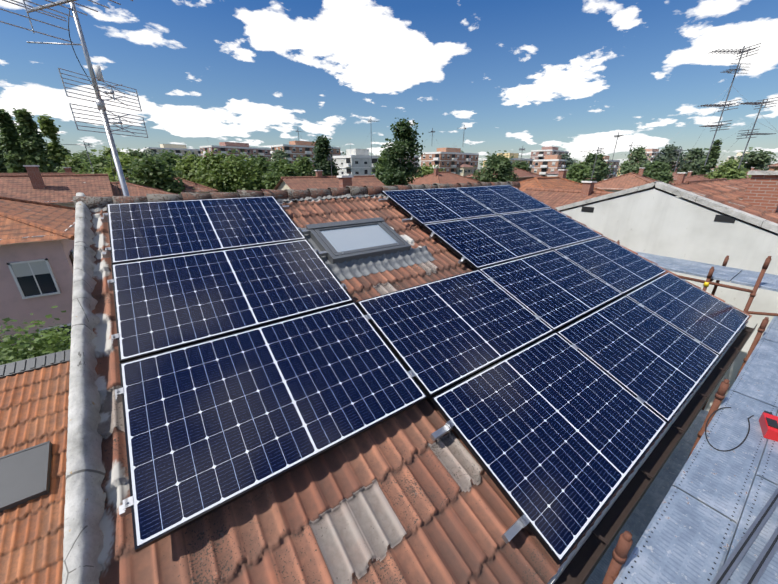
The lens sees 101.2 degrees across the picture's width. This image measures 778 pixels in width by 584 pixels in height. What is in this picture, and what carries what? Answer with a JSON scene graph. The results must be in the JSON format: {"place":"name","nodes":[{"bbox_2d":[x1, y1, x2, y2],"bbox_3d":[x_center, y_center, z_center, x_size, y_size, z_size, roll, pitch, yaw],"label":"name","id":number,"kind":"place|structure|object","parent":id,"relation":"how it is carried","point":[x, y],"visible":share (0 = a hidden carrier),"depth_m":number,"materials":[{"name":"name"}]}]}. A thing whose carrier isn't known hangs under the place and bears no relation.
{"place":"outdoors","nodes":[
{"label":"outdoors","id":0,"kind":"place"},
{"bbox_2d":[0,196,74,352],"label":"pink house","id":1,"kind":"structure","parent":0,"point":[36,279],"depth_m":13.42,"materials":[{"name":"paint"}]},
{"bbox_2d":[0,216,68,244],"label":"tiled roof","id":2,"kind":"structure","parent":1,"relation":"on","point":[12,231],"depth_m":12.99,"materials":[{"name":"orange tile"}]},
{"bbox_2d":[0,199,74,235],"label":"tiled roof","id":3,"kind":"structure","parent":1,"relation":"on","point":[61,219],"depth_m":15.57,"materials":[{"name":"orange tile"}]},
{"bbox_2d":[143,142,201,158],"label":"apartment block","id":4,"kind":"structure","parent":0,"point":[177,148],"depth_m":175.29,"materials":[{"name":"beige paint"}]},
{"bbox_2d":[270,140,341,165],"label":"apartment block","id":5,"kind":"structure","parent":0,"point":[293,149],"depth_m":152.70,"materials":[{"name":"orange brick"}]},
{"bbox_2d":[332,145,380,175],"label":"apartment block","id":6,"kind":"structure","parent":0,"point":[348,163],"depth_m":105.85,"materials":[{"name":"white paint"}]},
{"bbox_2d":[0,0,777,168],"label":"sky","id":7,"kind":"structure","parent":0,"point":[571,76],"materials":[{"name":"blue"}]},
{"bbox_2d":[379,155,418,166],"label":"apartment block","id":8,"kind":"structure","parent":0,"point":[417,158],"depth_m":194.85,"materials":[{"name":"red brick"}]},
{"bbox_2d":[56,43,777,181],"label":"distant aerials","id":9,"kind":"object","parent":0,"point":[741,51],"visible":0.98,"depth_m":16.01,"materials":[{"name":"grey metal"}]},
{"bbox_2d":[482,153,533,171],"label":"apartment block","id":10,"kind":"structure","parent":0,"point":[515,157],"depth_m":136.67,"materials":[{"name":"yellow paint"}]},
{"bbox_2d":[546,170,567,176],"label":"town house","id":11,"kind":"structure","parent":0,"point":[554,173],"depth_m":143.50,"materials":[{"name":"white paint"}]},
{"bbox_2d":[580,155,619,179],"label":"apartment block","id":12,"kind":"structure","parent":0,"point":[615,164],"depth_m":162.83,"materials":[{"name":"grey brick"}]},
{"bbox_2d":[594,168,657,191],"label":"house","id":13,"kind":"structure","parent":0,"point":[619,183],"depth_m":43.73,"materials":[{"name":"beige paint"}]},
{"bbox_2d":[675,172,726,196],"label":"house","id":14,"kind":"structure","parent":0,"point":[680,177],"depth_m":33.58,"materials":[{"name":"white paint"}]},
{"label":"ground","id":15,"kind":"structure","parent":0,"visible":0},
{"bbox_2d":[0,143,7,172],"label":"tree","id":16,"kind":"object","parent":15,"relation":"on","point":[3,168],"visible":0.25,"depth_m":47.40,"materials":[{"name":"green plant"}]},
{"bbox_2d":[0,109,26,172],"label":"tree","id":17,"kind":"object","parent":15,"relation":"on","point":[9,138],"visible":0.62,"depth_m":45.32,"materials":[{"name":"green plant"}]},
{"bbox_2d":[12,108,58,172],"bbox_3d":[-51.077,-17.708,47.440,4.081,16.743,4.027,-15,26,-33],"label":"tree","id":18,"kind":"object","parent":15,"relation":"on","point":[32,146],"visible":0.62,"depth_m":45.46,"materials":[{"name":"green plant"}]},
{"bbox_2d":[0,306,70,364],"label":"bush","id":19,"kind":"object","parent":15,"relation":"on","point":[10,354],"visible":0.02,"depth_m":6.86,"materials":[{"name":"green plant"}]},
{"bbox_2d":[2,310,70,361],"bbox_3d":[-6.685,3.404,7.718,4.304,6.108,4.756,-15,26,-33],"label":"bush","id":20,"kind":"object","parent":15,"relation":"on","point":[59,349],"depth_m":6.78,"materials":[{"name":"green plant"}]},
{"bbox_2d":[0,167,74,173],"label":"house","id":21,"kind":"structure","parent":15,"relation":"on","point":[68,170],"depth_m":40.71,"materials":[{"name":"brown paint"}]},
{"bbox_2d":[36,114,70,169],"bbox_3d":[-52.358,-19.219,51.512,4.061,16.624,3.821,-15,26,-33],"label":"tree","id":22,"kind":"object","parent":15,"relation":"on","point":[51,130],"visible":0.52,"depth_m":49.42,"materials":[{"name":"green plant"}]},
{"bbox_2d":[0,165,108,206],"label":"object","id":23,"kind":"structure","parent":15,"relation":"on","point":[34,175],"depth_m":23.70,"materials":[{"name":"paint"}]},
{"bbox_2d":[0,176,112,202],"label":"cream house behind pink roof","id":24,"kind":"structure","parent":23,"relation":"on","point":[64,189],"depth_m":24.21,"materials":[{"name":"orange tile"}]},
{"bbox_2d":[47,154,91,172],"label":"tree","id":25,"kind":"object","parent":15,"relation":"on","point":[75,165],"visible":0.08,"depth_m":44.36,"materials":[{"name":"green plant"}]},
{"bbox_2d":[72,150,99,161],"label":"tree","id":26,"kind":"object","parent":15,"relation":"on","point":[84,155],"depth_m":64.89,"materials":[{"name":"green plant"}]},
{"bbox_2d":[75,149,113,173],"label":"tree","id":27,"kind":"object","parent":15,"relation":"on","point":[95,162],"visible":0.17,"depth_m":40.35,"materials":[{"name":"green plant"}]},
{"bbox_2d":[95,146,125,161],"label":"tree","id":28,"kind":"object","parent":15,"relation":"on","point":[106,153],"visible":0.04,"depth_m":62.12,"materials":[{"name":"green plant"}]},
{"bbox_2d":[88,148,147,181],"bbox_3d":[-30.420,-11.125,38.226,7.046,11.144,7.401,1,21,3],"label":"tree","id":29,"kind":"object","parent":15,"relation":"on","point":[123,162],"visible":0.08,"depth_m":35.98,"materials":[{"name":"green plant"}]},
{"bbox_2d":[126,148,147,159],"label":"tree","id":30,"kind":"object","parent":15,"relation":"on","point":[137,153],"visible":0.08,"depth_m":67.43,"materials":[{"name":"green plant"}]},
{"bbox_2d":[111,182,175,193],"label":"house","id":31,"kind":"structure","parent":15,"relation":"on","point":[141,186],"depth_m":29.53,"materials":[{"name":"beige paint"}]},
{"bbox_2d":[111,183,162,195],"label":"roof","id":32,"kind":"structure","parent":31,"relation":"on","point":[134,191],"depth_m":28.80,"materials":[{"name":"orange tile"}]},
{"bbox_2d":[138,147,157,158],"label":"tree","id":33,"kind":"object","parent":15,"relation":"on","point":[148,151],"visible":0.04,"depth_m":97.92,"materials":[{"name":"green plant"}]},
{"bbox_2d":[117,154,194,193],"bbox_3d":[-25.669,-9.758,35.668,7.394,10.438,7.626,-15,26,-33],"label":"tree","id":34,"kind":"object","parent":15,"relation":"on","point":[155,173],"visible":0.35,"depth_m":33.63,"materials":[{"name":"green plant"}]},
{"bbox_2d":[113,167,217,192],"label":"white house","id":35,"kind":"structure","parent":15,"relation":"on","point":[186,181],"depth_m":37.76,"materials":[{"name":"paint"}]},
{"bbox_2d":[128,178,214,192],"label":"roof","id":36,"kind":"structure","parent":35,"relation":"on","point":[188,186],"depth_m":37.26,"materials":[{"name":"orange tile"}]},
{"bbox_2d":[153,149,183,173],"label":"tree","id":37,"kind":"object","parent":15,"relation":"on","point":[168,157],"visible":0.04,"depth_m":47.23,"materials":[{"name":"green plant"}]},
{"bbox_2d":[168,151,205,182],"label":"tree","id":38,"kind":"object","parent":15,"relation":"on","point":[190,159],"visible":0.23,"depth_m":43.36,"materials":[{"name":"green plant"}]},
{"bbox_2d":[183,148,245,191],"bbox_3d":[-22.230,-13.097,42.955,7.332,11.419,8.055,8,23,19],"label":"tree","id":39,"kind":"object","parent":15,"relation":"on","point":[205,164],"visible":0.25,"depth_m":40.24,"materials":[{"name":"green plant"}]},
{"bbox_2d":[201,148,268,191],"bbox_3d":[-19.172,-12.953,42.073,8.286,11.784,8.634,5,22,12],"label":"tree","id":40,"kind":"object","parent":15,"relation":"on","point":[241,167],"visible":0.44,"depth_m":39.58,"materials":[{"name":"green plant"}]},
{"bbox_2d":[199,139,271,161],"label":"apartment block","id":41,"kind":"structure","parent":15,"relation":"on","point":[224,147],"depth_m":162.21,"materials":[{"name":"red brick"}]},
{"bbox_2d":[244,153,272,190],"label":"tree","id":42,"kind":"object","parent":15,"relation":"on","point":[260,161],"visible":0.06,"depth_m":44.27,"materials":[{"name":"green plant"}]},
{"bbox_2d":[266,149,294,166],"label":"tree","id":43,"kind":"object","parent":15,"relation":"on","point":[277,154],"visible":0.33,"depth_m":122.04,"materials":[{"name":"green plant"}]},
{"bbox_2d":[260,154,304,189],"bbox_3d":[-13.149,-11.631,40.335,6.200,10.588,6.264,-15,26,-33],"label":"tree","id":44,"kind":"object","parent":15,"relation":"on","point":[280,169],"visible":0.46,"depth_m":38.17,"materials":[{"name":"green plant"}]},
{"bbox_2d":[293,154,315,175],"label":"tree","id":45,"kind":"object","parent":15,"relation":"on","point":[305,165],"visible":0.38,"depth_m":54.87,"materials":[{"name":"green plant"}]},
{"bbox_2d":[309,135,341,175],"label":"tree","id":46,"kind":"object","parent":15,"relation":"on","point":[322,149],"visible":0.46,"depth_m":51.68,"materials":[{"name":"green plant"}]},
{"bbox_2d":[277,170,374,189],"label":"house","id":47,"kind":"structure","parent":15,"relation":"on","point":[283,186],"depth_m":35.86,"materials":[{"name":"beige paint"}]},
{"bbox_2d":[273,179,282,189],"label":"house roof","id":48,"kind":"structure","parent":47,"relation":"on","point":[278,184],"depth_m":35.60,"materials":[{"name":"brown tile"}]},
{"bbox_2d":[283,177,385,189],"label":"house roof","id":49,"kind":"structure","parent":47,"relation":"on","point":[301,183],"depth_m":35.34,"materials":[{"name":"orange tile"}]},
{"bbox_2d":[306,175,431,189],"bbox_3d":[-0.487,-3.243,21.195,9.800,8.750,8.240,-15,26,-33],"label":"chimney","id":50,"kind":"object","parent":15,"relation":"on","point":[345,181],"depth_m":18.61,"materials":[{"name":"yellow paint"}]},
{"bbox_2d":[369,148,400,184],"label":"tree","id":51,"kind":"object","parent":15,"relation":"on","point":[378,170],"visible":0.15,"depth_m":47.31,"materials":[{"name":"green plant"}]},
{"bbox_2d":[380,118,426,185],"bbox_3d":[1.740,-15.323,43.475,6.731,15.216,6.664,-15,26,-33],"label":"tree","id":52,"kind":"object","parent":15,"relation":"on","point":[399,173],"visible":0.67,"depth_m":41.20,"materials":[{"name":"green plant"}]},
{"bbox_2d":[417,163,444,176],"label":"tree","id":53,"kind":"object","parent":15,"relation":"on","point":[427,169],"visible":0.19,"depth_m":54.55,"materials":[{"name":"green plant"}]},
{"bbox_2d":[407,168,480,184],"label":"house","id":54,"kind":"structure","parent":15,"relation":"on","point":[436,176],"depth_m":51.94,"materials":[{"name":"orange tile"}]},
{"bbox_2d":[421,147,478,173],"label":"apartment block","id":55,"kind":"structure","parent":15,"relation":"on","point":[449,159],"depth_m":151.88,"materials":[{"name":"orange brick"}]},
{"bbox_2d":[456,163,474,175],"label":"town house","id":56,"kind":"structure","parent":15,"relation":"on","point":[463,169],"depth_m":154.49,"materials":[{"name":"beige paint"}]},
{"bbox_2d":[472,150,520,181],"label":"tree","id":57,"kind":"object","parent":15,"relation":"on","point":[501,167],"visible":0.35,"depth_m":53.88,"materials":[{"name":"green plant"}]},
{"bbox_2d":[464,162,542,181],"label":"house","id":58,"kind":"structure","parent":15,"relation":"on","point":[524,174],"depth_m":65.00,"materials":[{"name":"red brick"}]},
{"bbox_2d":[512,159,532,172],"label":"tree","id":59,"kind":"object","parent":15,"relation":"on","point":[522,165],"visible":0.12,"depth_m":68.80,"materials":[{"name":"green plant"}]},
{"bbox_2d":[530,146,568,163],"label":"apartment block","id":60,"kind":"structure","parent":15,"relation":"on","point":[540,154],"depth_m":191.06,"materials":[{"name":"red brick"}]},
{"bbox_2d":[531,152,575,176],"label":"apartment block","id":61,"kind":"structure","parent":15,"relation":"on","point":[547,164],"depth_m":152.24,"materials":[{"name":"orange brick"}]},
{"bbox_2d":[519,169,607,191],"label":"red roof house","id":62,"kind":"structure","parent":15,"relation":"on","point":[562,173],"depth_m":31.55,"materials":[{"name":"yellow paint"}]},
{"bbox_2d":[519,179,539,191],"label":"roof","id":63,"kind":"structure","parent":62,"relation":"attached to","point":[533,183],"depth_m":28.89,"materials":[{"name":"orange tile"}]},
{"bbox_2d":[538,178,599,190],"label":"roof","id":64,"kind":"structure","parent":62,"relation":"attached to","point":[553,183],"depth_m":29.93,"materials":[{"name":"orange tile"}]},
{"bbox_2d":[559,153,575,168],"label":"tree","id":65,"kind":"object","parent":15,"relation":"on","point":[566,157],"visible":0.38,"depth_m":154.08,"materials":[{"name":"green plant"}]},
{"bbox_2d":[526,178,613,196],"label":"brick house","id":66,"kind":"structure","parent":15,"relation":"on","point":[587,189],"depth_m":21.80,"materials":[{"name":"orange brick"}]},
{"bbox_2d":[524,190,605,207],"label":"roof","id":67,"kind":"structure","parent":66,"relation":"on","point":[555,199],"depth_m":22.71,"materials":[{"name":"orange tile"}]},
{"bbox_2d":[565,160,594,183],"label":"tree","id":68,"kind":"object","parent":15,"relation":"on","point":[578,172],"visible":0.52,"depth_m":57.94,"materials":[{"name":"green plant"}]},
{"bbox_2d":[582,151,613,181],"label":"tree","id":69,"kind":"object","parent":15,"relation":"on","point":[601,170],"visible":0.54,"depth_m":71.64,"materials":[{"name":"green plant"}]},
{"bbox_2d":[618,145,650,174],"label":"tree","id":70,"kind":"object","parent":15,"relation":"on","point":[634,165],"visible":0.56,"depth_m":100.79,"materials":[{"name":"green plant"}]},
{"bbox_2d":[630,149,663,163],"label":"apartment block","id":71,"kind":"structure","parent":15,"relation":"on","point":[652,152],"depth_m":211.00,"materials":[{"name":"orange brick"}]},
{"bbox_2d":[636,161,673,184],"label":"tree","id":72,"kind":"object","parent":15,"relation":"on","point":[655,171],"visible":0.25,"depth_m":57.81,"materials":[{"name":"green plant"}]},
{"bbox_2d":[555,171,777,413],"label":"white gable building","id":73,"kind":"structure","parent":15,"relation":"on","point":[686,225],"depth_m":7.41,"materials":[{"name":"paint"}]},
{"bbox_2d":[559,178,746,211],"bbox_3d":[10.135,-3.909,14.579,13.575,0.072,7.200,-15,6,-33],"label":"roof edge","id":74,"kind":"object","parent":73,"relation":"on","point":[641,191],"depth_m":9.27,"materials":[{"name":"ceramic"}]},
{"bbox_2d":[672,178,777,223],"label":"roof","id":75,"kind":"structure","parent":73,"relation":"on","point":[730,193],"depth_m":8.54,"materials":[{"name":"ceramic"}]},
{"bbox_2d":[651,142,687,173],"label":"tree","id":76,"kind":"object","parent":15,"relation":"on","point":[669,154],"visible":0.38,"depth_m":91.77,"materials":[{"name":"green plant"}]},
{"bbox_2d":[670,168,686,179],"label":"town house","id":77,"kind":"structure","parent":15,"relation":"on","point":[675,174],"depth_m":88.28,"materials":[{"name":"pink paint"}]},
{"bbox_2d":[669,171,708,184],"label":"town house","id":78,"kind":"structure","parent":15,"relation":"on","point":[689,177],"depth_m":60.04,"materials":[{"name":"orange paint"}]},
{"bbox_2d":[602,240,777,583],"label":"scaffold tubes","id":79,"kind":"object","parent":15,"relation":"on","point":[620,552],"visible":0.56,"depth_m":3.26,"materials":[{"name":"brown metal"}]},
{"bbox_2d":[585,409,708,583],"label":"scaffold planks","id":80,"kind":"object","parent":79,"relation":"on","point":[638,521],"visible":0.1,"depth_m":4.28,"materials":[{"name":"grey metal"}]},
{"bbox_2d":[613,316,777,583],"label":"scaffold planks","id":81,"kind":"object","parent":79,"relation":"on","point":[687,536],"visible":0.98,"depth_m":2.23,"materials":[{"name":"grey metal"}]},
{"bbox_2d":[705,407,777,583],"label":"deck tools and rails","id":82,"kind":"object","parent":81,"relation":"on","point":[768,421],"visible":1,"depth_m":1.90,"materials":[{"name":"metal"}]},
{"bbox_2d":[634,251,777,278],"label":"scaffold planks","id":83,"kind":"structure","parent":79,"relation":"on","point":[766,275],"depth_m":6.01,"materials":[{"name":"grey metal"}]},
{"bbox_2d":[640,255,777,283],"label":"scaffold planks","id":84,"kind":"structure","parent":79,"relation":"on","point":[742,275],"depth_m":5.72,"materials":[{"name":"grey metal"}]},
{"bbox_2d":[652,261,777,291],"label":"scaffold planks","id":85,"kind":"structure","parent":79,"relation":"on","point":[729,278],"depth_m":5.40,"materials":[{"name":"grey metal"}]},
{"bbox_2d":[723,439,767,564],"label":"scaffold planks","id":86,"kind":"object","parent":79,"relation":"on","point":[743,507],"depth_m":4.13,"materials":[{"name":"grey metal"}]},
{"bbox_2d":[724,411,777,583],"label":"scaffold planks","id":87,"kind":"object","parent":79,"relation":"on","point":[764,486],"visible":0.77,"depth_m":2.05,"materials":[{"name":"grey metal"}]},
{"bbox_2d":[675,148,707,175],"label":"tree","id":88,"kind":"object","parent":15,"relation":"on","point":[696,155],"visible":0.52,"depth_m":99.36,"materials":[{"name":"green plant"}]},
{"bbox_2d":[696,139,722,175],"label":"tree","id":89,"kind":"object","parent":15,"relation":"on","point":[713,157],"visible":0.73,"depth_m":73.84,"materials":[{"name":"green plant"}]},
{"bbox_2d":[703,158,751,179],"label":"tree","id":90,"kind":"object","parent":15,"relation":"on","point":[728,169],"visible":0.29,"depth_m":58.55,"materials":[{"name":"green plant"}]},
{"bbox_2d":[724,151,754,163],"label":"apartment block","id":91,"kind":"structure","parent":15,"relation":"on","point":[739,154],"depth_m":194.52,"materials":[{"name":"beige paint"}]},
{"bbox_2d":[729,147,777,170],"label":"tree","id":92,"kind":"object","parent":15,"relation":"on","point":[761,160],"visible":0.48,"depth_m":94.32,"materials":[{"name":"green plant"}]},
{"bbox_2d":[746,167,761,177],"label":"town house","id":93,"kind":"structure","parent":15,"relation":"on","point":[752,169],"depth_m":89.76,"materials":[{"name":"yellow paint"}]},
{"bbox_2d":[768,163,777,170],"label":"town house","id":94,"kind":"structure","parent":15,"relation":"on","point":[773,167],"depth_m":72.93,"materials":[{"name":"orange brick"}]},
{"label":"house walls","id":95,"kind":"object","parent":15,"relation":"on","visible":0},
{"bbox_2d":[62,192,105,583],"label":"concrete verge","id":96,"kind":"structure","parent":95,"relation":"attached to","point":[85,496],"depth_m":1.78,"materials":[{"name":"grey concrete"}]},
{"bbox_2d":[90,196,747,583],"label":"roof tiles","id":97,"kind":"object","parent":95,"relation":"on","point":[402,498],"visible":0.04,"depth_m":1.86,"materials":[{"name":"ceramic"}]},
{"bbox_2d":[90,193,383,212],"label":"roof ridge","id":98,"kind":"structure","parent":97,"relation":"on","point":[98,209],"depth_m":4.86,"materials":[{"name":"grey concrete"}]},
{"bbox_2d":[73,181,520,209],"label":"ridge cap tiles","id":99,"kind":"object","parent":97,"relation":"on","point":[90,202],"visible":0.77,"depth_m":4.53,"materials":[{"name":"ceramic"}]},
{"bbox_2d":[0,0,147,195],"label":"antenna","id":100,"kind":"object","parent":99,"relation":"on","point":[100,103],"visible":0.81,"depth_m":3.64,"materials":[{"name":"grey metal"}]},
{"bbox_2d":[301,217,411,266],"bbox_3d":[-0.403,-0.679,4.131,1.300,0.167,0.860,-15,47,-33],"label":"roof window","id":101,"kind":"structure","parent":97,"relation":"on","point":[343,241],"depth_m":4.01,"materials":[{"name":"grey glass"}]},
{"bbox_2d":[326,245,435,280],"bbox_3d":[-0.064,-0.359,3.869,1.582,0.096,0.250,-15,47,-33],"label":"skylight flashing","id":102,"kind":"object","parent":97,"relation":"on","point":[352,268],"visible":0.98,"depth_m":3.87,"materials":[{"name":"grey metal"}]},
{"bbox_2d":[101,188,732,543],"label":"panel mounting brackets","id":103,"kind":"object","parent":97,"relation":"on","point":[515,528],"visible":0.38,"depth_m":2.24,"materials":[{"name":"metal"}]},
{"bbox_2d":[106,185,749,564],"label":"solar panels","id":104,"kind":"object","parent":103,"relation":"attached to","point":[255,351],"visible":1,"depth_m":2.69,"materials":[{"name":"blue glass"}]},
{"bbox_2d":[513,186,751,319],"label":"verge tiles","id":105,"kind":"object","parent":97,"relation":"attached to","point":[642,257],"visible":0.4,"depth_m":5.74,"materials":[{"name":"ceramic"}]},
{"bbox_2d":[547,321,756,583],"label":"eave gutter","id":106,"kind":"object","parent":95,"relation":"attached to","point":[580,563],"visible":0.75,"depth_m":2.50,"materials":[{"name":"brown metal"}]},
{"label":"lower left house walls","id":107,"kind":"object","parent":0,"visible":0},
{"bbox_2d":[0,362,69,583],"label":"roof tiles","id":108,"kind":"object","parent":107,"relation":"on","point":[34,404],"visible":0.35,"depth_m":4.40,"materials":[{"name":"ceramic"}]},
{"bbox_2d":[0,349,70,512],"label":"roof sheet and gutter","id":109,"kind":"object","parent":107,"relation":"on","point":[24,475],"visible":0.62,"depth_m":4.29,"materials":[{"name":"metal"}]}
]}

